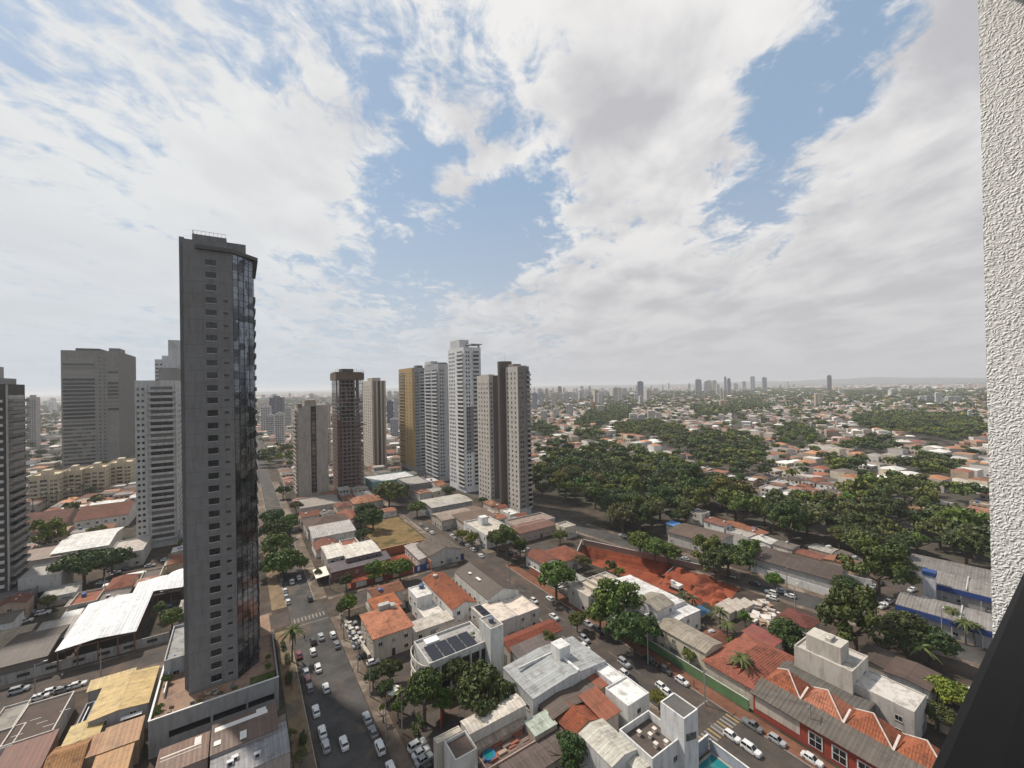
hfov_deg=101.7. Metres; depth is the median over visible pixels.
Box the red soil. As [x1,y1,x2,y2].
[657,566,738,602]
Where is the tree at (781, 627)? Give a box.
[768,617,802,648]
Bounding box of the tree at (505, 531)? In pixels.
[493,523,523,560]
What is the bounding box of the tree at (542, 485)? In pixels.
[535,482,548,496]
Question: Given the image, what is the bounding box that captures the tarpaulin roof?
[696,605,709,615]
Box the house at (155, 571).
[140,566,163,578]
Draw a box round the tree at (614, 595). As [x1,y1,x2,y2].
[591,577,645,615]
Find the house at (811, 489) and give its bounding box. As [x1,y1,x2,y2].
[802,487,822,491]
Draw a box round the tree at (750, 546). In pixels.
[734,538,761,568]
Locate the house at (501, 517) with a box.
[493,512,506,523]
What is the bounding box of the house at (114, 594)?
[99,589,131,600]
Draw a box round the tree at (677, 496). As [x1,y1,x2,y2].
[672,494,695,504]
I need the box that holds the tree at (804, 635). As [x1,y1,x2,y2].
[801,628,810,638]
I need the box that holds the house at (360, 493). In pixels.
[353,490,371,496]
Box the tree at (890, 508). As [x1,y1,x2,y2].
[875,496,914,522]
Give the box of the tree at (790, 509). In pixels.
[766,498,812,542]
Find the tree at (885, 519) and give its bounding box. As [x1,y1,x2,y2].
[874,514,891,525]
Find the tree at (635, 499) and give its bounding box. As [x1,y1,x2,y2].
[620,494,644,527]
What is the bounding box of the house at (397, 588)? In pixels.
[366,581,404,611]
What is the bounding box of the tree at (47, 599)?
[38,594,56,609]
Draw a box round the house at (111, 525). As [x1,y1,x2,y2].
[98,523,116,529]
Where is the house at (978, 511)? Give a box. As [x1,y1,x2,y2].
[971,509,989,521]
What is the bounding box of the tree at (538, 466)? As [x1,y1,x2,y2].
[531,462,546,482]
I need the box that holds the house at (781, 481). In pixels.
[770,479,788,485]
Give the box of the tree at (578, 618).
[568,611,585,632]
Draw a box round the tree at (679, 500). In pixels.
[671,495,692,507]
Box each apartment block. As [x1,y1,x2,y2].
[28,468,68,505]
[62,464,87,498]
[84,462,111,494]
[108,457,135,484]
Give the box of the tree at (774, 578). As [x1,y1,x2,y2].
[764,572,784,588]
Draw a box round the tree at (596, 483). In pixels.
[584,481,603,501]
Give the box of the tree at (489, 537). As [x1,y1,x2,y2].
[484,530,503,551]
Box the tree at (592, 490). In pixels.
[582,485,606,507]
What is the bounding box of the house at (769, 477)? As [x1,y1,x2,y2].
[752,473,773,481]
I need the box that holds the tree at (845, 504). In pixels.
[831,500,876,516]
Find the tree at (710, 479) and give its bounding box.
[704,477,713,498]
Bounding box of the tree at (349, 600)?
[337,593,358,616]
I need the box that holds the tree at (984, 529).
[941,520,989,560]
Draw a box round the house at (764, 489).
[759,485,781,494]
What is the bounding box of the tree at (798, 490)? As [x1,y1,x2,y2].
[787,489,811,502]
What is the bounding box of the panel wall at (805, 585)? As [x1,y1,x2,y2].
[751,565,829,595]
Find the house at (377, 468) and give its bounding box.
[371,465,384,473]
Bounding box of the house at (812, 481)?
[801,478,818,486]
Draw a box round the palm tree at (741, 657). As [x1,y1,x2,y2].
[725,650,754,674]
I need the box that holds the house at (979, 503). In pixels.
[969,500,989,507]
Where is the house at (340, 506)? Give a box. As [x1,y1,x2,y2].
[333,501,351,513]
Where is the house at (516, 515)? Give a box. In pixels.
[511,512,527,518]
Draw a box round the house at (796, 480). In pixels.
[784,476,802,483]
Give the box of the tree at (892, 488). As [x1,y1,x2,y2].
[867,480,907,496]
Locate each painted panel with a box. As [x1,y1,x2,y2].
[356,580,366,586]
[375,576,382,581]
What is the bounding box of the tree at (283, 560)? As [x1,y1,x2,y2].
[259,548,309,576]
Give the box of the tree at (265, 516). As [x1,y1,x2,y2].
[258,509,284,522]
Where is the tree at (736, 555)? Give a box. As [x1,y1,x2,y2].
[702,542,756,578]
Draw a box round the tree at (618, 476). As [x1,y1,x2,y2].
[613,469,634,486]
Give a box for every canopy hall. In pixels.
[55,590,153,672]
[133,574,183,607]
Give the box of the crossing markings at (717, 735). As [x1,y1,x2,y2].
[696,700,738,740]
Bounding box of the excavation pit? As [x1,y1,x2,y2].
[582,545,673,586]
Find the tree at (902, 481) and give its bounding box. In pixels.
[886,475,924,500]
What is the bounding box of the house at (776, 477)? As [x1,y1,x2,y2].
[768,473,778,479]
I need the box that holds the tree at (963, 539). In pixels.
[935,527,990,564]
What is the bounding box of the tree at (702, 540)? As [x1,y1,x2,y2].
[691,533,720,558]
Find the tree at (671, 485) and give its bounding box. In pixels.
[660,483,675,505]
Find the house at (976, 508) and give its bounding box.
[967,505,989,510]
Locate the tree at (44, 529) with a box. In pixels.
[27,516,69,544]
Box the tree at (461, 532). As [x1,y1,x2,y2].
[454,529,468,541]
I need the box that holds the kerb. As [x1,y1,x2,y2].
[260,472,812,767]
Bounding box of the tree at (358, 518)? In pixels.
[352,513,363,527]
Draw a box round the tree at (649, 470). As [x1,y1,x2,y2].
[644,468,654,475]
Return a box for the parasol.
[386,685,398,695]
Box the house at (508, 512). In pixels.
[500,508,519,519]
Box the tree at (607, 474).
[603,472,613,479]
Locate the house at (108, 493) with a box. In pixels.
[100,491,117,497]
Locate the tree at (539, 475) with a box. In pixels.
[531,470,545,488]
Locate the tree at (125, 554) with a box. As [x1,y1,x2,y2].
[102,546,137,575]
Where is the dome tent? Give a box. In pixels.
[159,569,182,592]
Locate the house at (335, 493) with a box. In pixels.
[322,491,337,497]
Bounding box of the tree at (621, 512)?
[605,501,640,533]
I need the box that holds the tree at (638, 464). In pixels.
[632,462,644,466]
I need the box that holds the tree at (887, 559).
[834,535,921,595]
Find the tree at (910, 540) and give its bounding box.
[886,533,922,549]
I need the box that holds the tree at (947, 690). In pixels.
[923,674,968,704]
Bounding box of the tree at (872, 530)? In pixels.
[840,522,891,556]
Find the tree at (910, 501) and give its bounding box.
[902,491,921,505]
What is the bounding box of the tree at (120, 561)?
[92,558,123,577]
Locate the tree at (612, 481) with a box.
[605,479,618,489]
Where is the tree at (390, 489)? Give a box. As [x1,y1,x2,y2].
[373,480,406,506]
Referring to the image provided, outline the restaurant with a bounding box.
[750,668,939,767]
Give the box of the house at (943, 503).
[923,500,953,506]
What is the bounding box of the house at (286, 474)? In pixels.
[281,472,293,480]
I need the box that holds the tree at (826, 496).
[813,489,836,504]
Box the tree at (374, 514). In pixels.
[362,507,383,530]
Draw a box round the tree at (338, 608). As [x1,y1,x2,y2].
[335,603,345,614]
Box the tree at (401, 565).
[387,558,414,580]
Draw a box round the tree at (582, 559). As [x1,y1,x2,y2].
[574,554,592,572]
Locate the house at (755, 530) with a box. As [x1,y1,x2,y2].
[744,526,770,536]
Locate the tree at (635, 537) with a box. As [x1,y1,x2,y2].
[627,530,652,550]
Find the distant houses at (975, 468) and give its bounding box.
[25,383,988,512]
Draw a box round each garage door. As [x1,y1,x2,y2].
[121,562,128,568]
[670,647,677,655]
[922,720,925,735]
[967,635,980,646]
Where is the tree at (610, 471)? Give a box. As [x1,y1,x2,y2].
[601,468,619,477]
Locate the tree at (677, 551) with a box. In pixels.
[662,542,682,564]
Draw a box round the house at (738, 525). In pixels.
[726,520,750,530]
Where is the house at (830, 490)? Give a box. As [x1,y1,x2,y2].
[826,488,841,493]
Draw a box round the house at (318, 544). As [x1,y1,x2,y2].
[312,537,336,557]
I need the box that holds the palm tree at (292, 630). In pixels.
[277,624,305,661]
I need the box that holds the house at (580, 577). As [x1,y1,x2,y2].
[557,573,584,596]
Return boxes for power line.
[652,636,705,669]
[702,671,806,704]
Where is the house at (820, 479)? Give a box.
[811,477,827,481]
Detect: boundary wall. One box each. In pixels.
[0,632,169,685]
[340,613,370,657]
[351,570,412,589]
[380,539,424,554]
[414,553,463,572]
[427,557,431,569]
[440,708,443,728]
[530,566,540,577]
[549,583,568,597]
[583,539,740,578]
[603,615,748,710]
[698,734,708,757]
[709,739,748,767]
[733,538,738,544]
[848,574,871,584]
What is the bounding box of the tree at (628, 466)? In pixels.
[615,460,636,473]
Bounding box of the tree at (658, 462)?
[652,457,676,467]
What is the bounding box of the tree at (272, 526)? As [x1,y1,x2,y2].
[258,518,293,536]
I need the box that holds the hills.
[25,377,986,398]
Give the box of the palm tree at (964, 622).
[952,617,978,644]
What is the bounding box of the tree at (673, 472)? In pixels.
[670,468,677,477]
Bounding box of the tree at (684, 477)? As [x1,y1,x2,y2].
[675,474,690,482]
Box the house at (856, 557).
[834,549,868,563]
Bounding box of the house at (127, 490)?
[117,489,135,492]
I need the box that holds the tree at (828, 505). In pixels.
[817,500,838,517]
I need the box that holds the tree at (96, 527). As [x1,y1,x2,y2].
[85,524,107,531]
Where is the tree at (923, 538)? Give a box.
[907,531,932,554]
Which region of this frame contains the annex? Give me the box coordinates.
[164,624,184,676]
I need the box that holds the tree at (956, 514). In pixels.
[933,506,989,525]
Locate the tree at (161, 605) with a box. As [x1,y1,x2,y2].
[152,600,167,620]
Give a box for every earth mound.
[664,574,671,579]
[674,567,685,574]
[684,583,693,590]
[687,596,702,604]
[692,587,710,596]
[693,573,716,583]
[703,583,723,591]
[710,599,719,606]
[712,589,726,598]
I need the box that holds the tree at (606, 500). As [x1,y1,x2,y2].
[596,492,630,525]
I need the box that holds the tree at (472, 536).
[464,531,478,546]
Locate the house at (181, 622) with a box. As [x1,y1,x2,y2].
[178,603,183,624]
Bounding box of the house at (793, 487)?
[787,485,802,488]
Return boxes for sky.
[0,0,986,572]
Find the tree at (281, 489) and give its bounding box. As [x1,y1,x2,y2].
[275,486,291,498]
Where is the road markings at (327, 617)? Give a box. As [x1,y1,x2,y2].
[294,580,761,759]
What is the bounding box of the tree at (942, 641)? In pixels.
[905,625,965,661]
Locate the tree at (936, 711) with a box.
[925,698,955,731]
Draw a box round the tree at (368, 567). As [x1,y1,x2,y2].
[360,559,381,586]
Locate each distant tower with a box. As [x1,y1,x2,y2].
[26,395,40,448]
[49,401,56,410]
[155,356,167,379]
[258,400,263,409]
[261,405,271,430]
[267,414,274,435]
[269,396,284,414]
[275,412,284,442]
[285,406,292,425]
[309,393,313,399]
[323,402,330,427]
[328,428,330,463]
[387,400,393,423]
[388,390,391,400]
[390,418,397,435]
[394,396,398,421]
[532,392,536,409]
[539,391,543,406]
[540,410,546,420]
[545,388,548,401]
[551,392,555,407]
[553,408,558,417]
[558,386,561,397]
[559,393,562,402]
[563,393,568,402]
[566,404,572,415]
[572,392,575,400]
[578,392,582,399]
[585,390,589,398]
[593,389,598,403]
[596,392,602,403]
[597,405,603,410]
[610,388,613,396]
[614,387,617,400]
[618,387,621,400]
[629,413,636,423]
[637,381,643,395]
[638,395,642,403]
[643,389,650,400]
[647,410,654,418]
[695,379,701,393]
[704,381,708,392]
[707,380,711,391]
[712,380,716,390]
[716,384,719,393]
[719,400,728,405]
[720,388,722,398]
[723,389,726,399]
[724,376,726,389]
[727,378,730,394]
[733,383,737,389]
[742,381,745,389]
[750,376,754,389]
[762,377,766,388]
[814,393,822,405]
[827,375,831,389]
[925,395,933,400]
[935,392,941,402]
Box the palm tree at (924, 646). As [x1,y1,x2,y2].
[901,640,942,664]
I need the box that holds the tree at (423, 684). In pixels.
[399,665,444,723]
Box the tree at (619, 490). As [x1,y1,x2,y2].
[607,487,623,493]
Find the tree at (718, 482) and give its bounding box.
[706,474,738,510]
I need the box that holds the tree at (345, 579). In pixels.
[339,573,353,589]
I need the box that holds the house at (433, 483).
[431,480,444,487]
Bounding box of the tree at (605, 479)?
[601,477,611,484]
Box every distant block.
[638,414,644,420]
[656,412,661,418]
[893,405,902,410]
[945,396,961,401]
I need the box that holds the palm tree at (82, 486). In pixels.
[78,484,86,495]
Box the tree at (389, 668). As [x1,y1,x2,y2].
[375,658,402,678]
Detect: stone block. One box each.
[747,618,758,624]
[749,613,756,618]
[753,600,761,606]
[759,618,766,624]
[760,614,771,620]
[767,603,774,608]
[767,607,775,612]
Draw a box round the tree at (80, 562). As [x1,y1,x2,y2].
[45,547,118,584]
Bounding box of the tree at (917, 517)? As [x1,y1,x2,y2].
[903,514,929,530]
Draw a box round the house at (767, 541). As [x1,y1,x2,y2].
[750,534,778,548]
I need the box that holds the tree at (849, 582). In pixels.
[829,574,859,589]
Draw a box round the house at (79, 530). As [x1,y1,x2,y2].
[70,526,98,535]
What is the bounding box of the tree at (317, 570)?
[314,568,322,580]
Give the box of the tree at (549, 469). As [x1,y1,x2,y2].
[541,464,559,484]
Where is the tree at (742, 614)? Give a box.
[737,610,753,627]
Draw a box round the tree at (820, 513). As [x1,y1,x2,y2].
[782,503,832,539]
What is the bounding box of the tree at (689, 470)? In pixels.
[677,463,705,479]
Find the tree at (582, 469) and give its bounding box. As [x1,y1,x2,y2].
[574,467,585,479]
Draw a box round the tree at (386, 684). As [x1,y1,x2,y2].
[375,678,393,698]
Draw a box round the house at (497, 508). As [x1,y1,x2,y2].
[492,504,508,512]
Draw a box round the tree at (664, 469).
[658,466,671,474]
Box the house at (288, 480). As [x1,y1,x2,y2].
[283,478,293,486]
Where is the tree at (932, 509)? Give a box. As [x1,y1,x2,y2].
[924,503,959,517]
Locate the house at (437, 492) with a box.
[428,488,444,497]
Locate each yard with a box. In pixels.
[348,553,415,588]
[750,572,885,613]
[851,571,922,603]
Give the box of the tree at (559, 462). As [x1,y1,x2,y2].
[553,459,570,465]
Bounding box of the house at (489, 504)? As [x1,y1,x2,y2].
[483,500,500,509]
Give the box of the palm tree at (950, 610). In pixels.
[939,606,962,616]
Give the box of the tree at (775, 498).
[766,494,806,507]
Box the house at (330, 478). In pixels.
[329,474,332,483]
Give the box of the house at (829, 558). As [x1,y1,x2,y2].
[822,554,859,575]
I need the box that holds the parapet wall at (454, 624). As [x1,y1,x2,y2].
[436,618,478,632]
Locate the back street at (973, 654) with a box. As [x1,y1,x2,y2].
[387,464,986,664]
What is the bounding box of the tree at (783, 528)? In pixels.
[776,520,795,538]
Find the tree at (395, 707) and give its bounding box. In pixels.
[389,697,406,718]
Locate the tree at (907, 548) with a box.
[882,538,911,556]
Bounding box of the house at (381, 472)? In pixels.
[374,470,388,474]
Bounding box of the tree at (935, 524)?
[911,515,951,548]
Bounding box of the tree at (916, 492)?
[907,488,934,506]
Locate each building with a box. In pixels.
[0,583,37,603]
[0,623,36,649]
[0,624,69,675]
[0,691,74,747]
[0,699,30,729]
[0,722,26,755]
[0,728,59,767]
[18,563,73,600]
[26,507,79,536]
[27,542,62,567]
[36,614,80,652]
[43,738,91,767]
[49,527,123,557]
[61,608,83,617]
[61,720,103,746]
[73,500,135,529]
[76,701,95,723]
[83,731,104,767]
[86,665,159,730]
[86,667,136,702]
[90,498,128,504]
[92,742,134,767]
[97,715,144,764]
[106,536,151,571]
[155,731,209,767]
[210,702,278,759]
[210,721,290,767]
[296,494,340,512]
[302,513,353,539]
[309,519,355,544]
[321,543,343,569]
[327,550,390,580]
[336,509,363,528]
[341,540,380,562]
[347,494,383,509]
[359,601,413,659]
[364,471,413,489]
[367,592,401,611]
[397,475,430,492]
[404,542,427,565]
[408,583,431,614]
[410,621,484,689]
[412,610,456,643]
[414,600,442,619]
[416,536,461,567]
[419,494,472,518]
[422,572,476,621]
[432,508,469,529]
[433,725,461,767]
[444,505,495,530]
[444,730,477,767]
[455,562,518,604]
[460,693,525,742]
[464,515,512,548]
[471,599,517,636]
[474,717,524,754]
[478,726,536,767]
[479,614,503,675]
[495,724,576,767]
[501,593,538,630]
[502,636,605,719]
[504,619,562,663]
[505,512,554,525]
[509,633,551,661]
[512,519,555,540]
[524,709,557,739]
[525,549,559,570]
[539,686,582,721]
[545,545,585,569]
[555,702,598,734]
[569,571,617,612]
[574,678,599,692]
[578,686,621,731]
[578,718,636,767]
[587,673,608,693]
[595,662,624,685]
[596,575,685,639]
[605,676,649,728]
[619,710,678,767]
[627,754,649,767]
[637,592,674,619]
[653,603,700,641]
[657,617,721,670]
[660,693,698,767]
[666,520,680,533]
[666,523,734,552]
[701,633,793,709]
[741,624,782,649]
[750,546,847,588]
[776,607,819,635]
[779,661,875,711]
[794,627,867,694]
[855,669,926,737]
[859,643,899,676]
[883,656,941,701]
[895,590,992,648]
[909,553,990,582]
[922,568,991,613]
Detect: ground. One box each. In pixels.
[9,460,839,767]
[25,382,990,608]
[361,455,986,749]
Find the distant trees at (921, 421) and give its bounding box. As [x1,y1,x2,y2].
[25,386,988,508]
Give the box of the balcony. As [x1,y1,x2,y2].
[932,0,1023,767]
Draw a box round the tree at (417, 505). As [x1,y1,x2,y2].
[408,501,426,516]
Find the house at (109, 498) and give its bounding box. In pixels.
[96,497,112,501]
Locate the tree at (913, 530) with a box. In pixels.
[903,527,918,531]
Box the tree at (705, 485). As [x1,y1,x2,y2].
[697,479,714,507]
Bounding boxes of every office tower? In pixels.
[61,348,135,469]
[179,230,260,694]
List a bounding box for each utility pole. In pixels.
[95,648,105,677]
[340,612,345,639]
[353,640,361,671]
[365,662,373,696]
[381,698,389,737]
[397,694,405,732]
[645,632,648,663]
[702,668,706,704]
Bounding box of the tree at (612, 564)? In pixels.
[603,560,616,573]
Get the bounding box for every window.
[8,395,23,398]
[8,402,23,406]
[8,410,23,414]
[8,417,23,422]
[9,424,23,430]
[9,432,23,438]
[9,440,23,446]
[9,447,23,454]
[9,454,24,462]
[9,462,24,470]
[9,470,24,478]
[9,477,24,485]
[9,485,24,493]
[9,492,24,501]
[9,500,24,509]
[10,508,24,517]
[10,515,24,525]
[10,523,25,533]
[10,530,24,541]
[10,537,25,549]
[10,545,25,557]
[10,553,25,565]
[10,560,25,573]
[10,568,25,581]
[27,401,35,446]
[63,359,93,361]
[63,363,94,365]
[63,367,94,369]
[63,371,94,372]
[63,375,94,376]
[63,379,94,380]
[63,382,94,384]
[63,386,94,388]
[63,390,94,392]
[63,394,94,396]
[63,397,94,399]
[63,401,94,403]
[63,405,94,407]
[63,409,94,411]
[63,412,94,415]
[63,416,94,419]
[63,420,94,423]
[63,424,94,426]
[64,357,105,465]
[108,378,117,380]
[108,404,118,406]
[137,432,181,534]
[150,386,171,389]
[150,392,172,395]
[150,398,172,401]
[151,404,172,407]
[151,410,172,413]
[151,415,172,419]
[151,421,172,425]
[151,427,172,430]
[151,433,172,436]
[151,439,172,442]
[151,445,172,448]
[151,450,172,454]
[151,456,172,460]
[151,462,172,466]
[151,468,173,472]
[151,474,173,478]
[152,479,173,484]
[152,485,173,490]
[152,491,173,496]
[152,497,173,502]
[152,503,173,508]
[152,509,173,514]
[152,515,173,520]
[152,520,173,526]
[152,526,173,532]
[152,532,173,538]
[205,259,215,266]
[205,272,215,278]
[205,284,216,291]
[206,297,216,303]
[206,309,216,315]
[206,322,216,328]
[206,334,216,340]
[206,347,217,353]
[207,360,216,365]
[207,372,217,378]
[207,385,217,390]
[207,397,217,403]
[207,410,217,416]
[208,422,218,428]
[208,435,217,441]
[208,447,218,454]
[208,460,218,466]
[208,472,218,479]
[208,485,218,492]
[209,497,219,504]
[209,510,218,517]
[209,522,219,530]
[209,535,219,542]
[209,548,219,555]
[209,560,220,568]
[209,573,219,581]
[210,585,220,593]
[210,598,220,606]
[210,610,220,619]
[210,635,221,644]
[211,623,220,631]
[211,648,221,657]
[211,660,221,669]
[211,673,221,682]
[261,408,268,429]
[267,417,273,435]
[275,416,282,442]
[387,402,392,422]
[406,372,419,465]
[434,648,484,687]
[440,370,444,475]
[449,351,471,485]
[480,471,493,497]
[584,751,588,759]
[673,754,677,763]
[808,730,822,752]
[814,394,821,405]
[831,744,847,767]
[857,759,871,767]
[895,714,902,722]
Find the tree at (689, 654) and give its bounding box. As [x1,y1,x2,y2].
[682,647,696,663]
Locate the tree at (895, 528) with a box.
[874,521,907,535]
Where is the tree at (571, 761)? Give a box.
[558,752,586,767]
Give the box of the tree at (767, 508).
[761,503,778,530]
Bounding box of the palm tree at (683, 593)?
[675,590,692,602]
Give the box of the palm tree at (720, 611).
[709,606,728,629]
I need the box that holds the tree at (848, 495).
[840,491,858,502]
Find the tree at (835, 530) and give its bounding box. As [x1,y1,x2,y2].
[827,524,843,550]
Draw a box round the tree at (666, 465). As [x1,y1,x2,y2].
[660,462,674,468]
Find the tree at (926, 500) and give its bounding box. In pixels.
[913,496,932,506]
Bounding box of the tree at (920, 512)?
[897,507,932,529]
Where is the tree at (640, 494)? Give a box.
[628,492,643,496]
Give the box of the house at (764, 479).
[752,476,766,483]
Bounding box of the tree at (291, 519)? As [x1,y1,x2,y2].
[280,514,298,525]
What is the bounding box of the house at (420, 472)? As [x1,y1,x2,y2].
[414,469,425,475]
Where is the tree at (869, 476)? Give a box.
[855,470,889,484]
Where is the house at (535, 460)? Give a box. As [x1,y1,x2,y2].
[531,459,545,462]
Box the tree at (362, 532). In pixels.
[354,527,372,540]
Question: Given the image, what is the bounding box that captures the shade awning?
[313,566,328,585]
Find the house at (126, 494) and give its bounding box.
[113,491,134,499]
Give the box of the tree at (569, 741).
[548,730,586,767]
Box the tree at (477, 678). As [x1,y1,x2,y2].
[453,658,510,716]
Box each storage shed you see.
[715,598,735,620]
[725,597,743,618]
[735,597,754,612]
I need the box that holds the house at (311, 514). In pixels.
[298,509,319,523]
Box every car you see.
[6,684,30,695]
[22,617,33,622]
[30,692,50,702]
[34,609,51,615]
[43,686,59,693]
[52,685,71,694]
[68,680,87,688]
[95,580,108,584]
[108,570,121,574]
[122,566,133,570]
[144,563,155,567]
[295,650,302,659]
[302,667,309,676]
[304,674,311,685]
[306,682,313,693]
[307,595,312,601]
[309,636,316,645]
[309,647,316,656]
[311,704,320,718]
[314,662,321,673]
[317,632,324,640]
[318,724,327,740]
[321,738,330,754]
[322,682,329,693]
[330,631,336,638]
[333,640,340,649]
[339,735,349,751]
[344,620,357,627]
[347,626,358,633]
[348,631,360,638]
[350,636,362,643]
[352,640,364,648]
[356,651,366,659]
[362,711,371,725]
[366,658,379,665]
[367,724,378,740]
[374,738,385,756]
[385,759,395,767]
[407,737,426,753]
[411,744,430,760]
[414,751,433,767]
[421,760,433,767]
[530,597,537,603]
[546,596,554,601]
[549,613,558,620]
[578,633,589,643]
[584,620,592,627]
[592,624,603,633]
[617,656,631,668]
[618,667,628,675]
[626,673,638,683]
[643,655,657,665]
[654,680,667,688]
[657,662,672,675]
[660,686,672,695]
[674,674,689,686]
[722,727,741,743]
[740,716,763,733]
[740,738,762,758]
[749,581,760,586]
[764,589,777,595]
[766,595,777,600]
[767,731,786,748]
[773,588,786,593]
[784,593,795,598]
[800,750,824,767]
[878,602,888,608]
[883,598,892,603]
[907,586,916,592]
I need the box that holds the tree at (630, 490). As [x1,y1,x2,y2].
[624,488,639,493]
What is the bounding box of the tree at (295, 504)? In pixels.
[288,501,303,512]
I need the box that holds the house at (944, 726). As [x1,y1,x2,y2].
[935,700,961,734]
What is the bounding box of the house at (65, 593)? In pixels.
[37,581,82,609]
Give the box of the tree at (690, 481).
[680,477,702,506]
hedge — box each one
[280,640,285,649]
[284,652,289,664]
[285,670,292,683]
[298,729,307,745]
[411,721,418,735]
[414,712,424,728]
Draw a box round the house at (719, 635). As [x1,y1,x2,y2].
[702,628,729,646]
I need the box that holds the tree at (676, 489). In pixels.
[669,484,697,494]
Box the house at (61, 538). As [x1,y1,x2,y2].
[46,525,74,543]
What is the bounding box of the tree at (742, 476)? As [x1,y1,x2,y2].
[735,474,747,481]
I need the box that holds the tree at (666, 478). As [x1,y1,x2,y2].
[645,474,678,483]
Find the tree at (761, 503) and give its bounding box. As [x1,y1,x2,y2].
[755,496,768,514]
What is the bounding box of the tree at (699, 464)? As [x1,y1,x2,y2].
[683,461,702,471]
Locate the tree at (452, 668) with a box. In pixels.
[441,656,462,687]
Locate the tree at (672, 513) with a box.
[664,509,683,520]
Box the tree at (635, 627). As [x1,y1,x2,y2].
[601,610,662,653]
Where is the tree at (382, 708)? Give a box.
[375,703,389,722]
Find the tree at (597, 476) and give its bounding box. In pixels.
[581,471,604,483]
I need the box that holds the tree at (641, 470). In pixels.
[635,465,646,475]
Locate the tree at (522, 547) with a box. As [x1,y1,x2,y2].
[511,538,527,554]
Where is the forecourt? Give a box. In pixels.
[209,714,292,767]
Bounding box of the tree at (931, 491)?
[916,486,941,499]
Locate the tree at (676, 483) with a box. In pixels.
[664,482,681,485]
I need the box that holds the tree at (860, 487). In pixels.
[833,477,878,499]
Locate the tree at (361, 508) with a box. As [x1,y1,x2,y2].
[354,503,376,513]
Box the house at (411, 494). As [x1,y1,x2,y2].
[408,490,413,498]
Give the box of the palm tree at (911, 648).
[894,639,916,655]
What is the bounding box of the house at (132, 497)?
[129,494,135,500]
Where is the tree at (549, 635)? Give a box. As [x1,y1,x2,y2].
[542,630,558,641]
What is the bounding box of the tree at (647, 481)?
[640,476,664,491]
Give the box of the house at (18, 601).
[0,593,34,617]
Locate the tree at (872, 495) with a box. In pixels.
[860,487,899,513]
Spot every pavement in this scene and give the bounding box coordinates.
[0,612,271,689]
[0,629,274,711]
[257,483,268,553]
[264,552,285,610]
[273,481,326,600]
[275,630,315,767]
[328,562,458,599]
[330,615,414,767]
[340,577,454,612]
[363,485,462,561]
[364,470,493,553]
[505,563,835,767]
[539,619,709,757]
[576,531,979,668]
[586,524,987,649]
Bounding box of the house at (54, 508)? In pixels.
[45,506,60,510]
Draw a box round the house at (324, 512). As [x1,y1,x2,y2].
[319,509,335,516]
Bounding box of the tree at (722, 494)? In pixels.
[713,488,759,521]
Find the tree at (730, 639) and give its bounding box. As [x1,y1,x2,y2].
[726,635,736,641]
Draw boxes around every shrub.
[152,708,162,716]
[154,703,164,709]
[161,673,172,682]
[264,663,271,668]
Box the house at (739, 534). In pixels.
[726,527,755,540]
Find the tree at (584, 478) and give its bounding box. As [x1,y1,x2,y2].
[573,474,595,498]
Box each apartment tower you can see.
[0,367,30,592]
[135,340,182,547]
[292,400,328,497]
[363,378,386,466]
[398,365,425,470]
[424,361,449,480]
[448,340,481,492]
[477,374,499,502]
[505,364,532,513]
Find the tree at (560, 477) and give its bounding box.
[549,471,567,493]
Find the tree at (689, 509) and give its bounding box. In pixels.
[675,501,695,522]
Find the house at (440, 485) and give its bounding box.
[435,482,448,493]
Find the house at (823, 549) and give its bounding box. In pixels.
[808,543,839,554]
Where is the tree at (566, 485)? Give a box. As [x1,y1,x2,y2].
[556,481,573,498]
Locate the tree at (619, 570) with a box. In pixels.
[614,567,625,576]
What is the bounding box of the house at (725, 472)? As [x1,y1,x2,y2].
[711,469,731,474]
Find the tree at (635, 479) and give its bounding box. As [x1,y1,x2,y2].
[619,474,643,491]
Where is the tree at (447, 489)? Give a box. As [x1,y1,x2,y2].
[441,486,455,493]
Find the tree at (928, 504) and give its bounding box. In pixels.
[925,503,941,506]
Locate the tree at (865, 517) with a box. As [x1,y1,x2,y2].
[832,508,886,533]
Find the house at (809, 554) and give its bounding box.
[794,548,826,560]
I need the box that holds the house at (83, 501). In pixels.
[73,499,86,502]
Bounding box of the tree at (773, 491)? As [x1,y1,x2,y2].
[764,488,784,498]
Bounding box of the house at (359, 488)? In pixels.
[351,485,368,494]
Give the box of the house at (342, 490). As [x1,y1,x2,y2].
[336,486,349,498]
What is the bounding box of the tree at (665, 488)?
[657,486,672,512]
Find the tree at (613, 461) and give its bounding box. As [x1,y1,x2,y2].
[605,458,621,468]
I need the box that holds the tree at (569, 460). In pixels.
[563,457,574,464]
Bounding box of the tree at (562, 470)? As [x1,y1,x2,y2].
[552,468,567,477]
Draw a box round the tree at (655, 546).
[636,537,673,562]
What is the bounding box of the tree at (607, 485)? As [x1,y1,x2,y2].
[603,483,615,492]
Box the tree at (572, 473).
[565,467,581,493]
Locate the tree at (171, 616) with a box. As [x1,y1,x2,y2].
[160,607,183,630]
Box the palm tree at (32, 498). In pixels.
[26,497,39,512]
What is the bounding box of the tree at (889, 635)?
[868,622,907,650]
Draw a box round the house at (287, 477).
[282,476,292,482]
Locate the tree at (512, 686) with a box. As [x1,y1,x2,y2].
[494,679,516,699]
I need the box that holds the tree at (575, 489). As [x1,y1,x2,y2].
[568,484,581,502]
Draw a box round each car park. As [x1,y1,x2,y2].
[358,621,430,715]
[410,695,483,760]

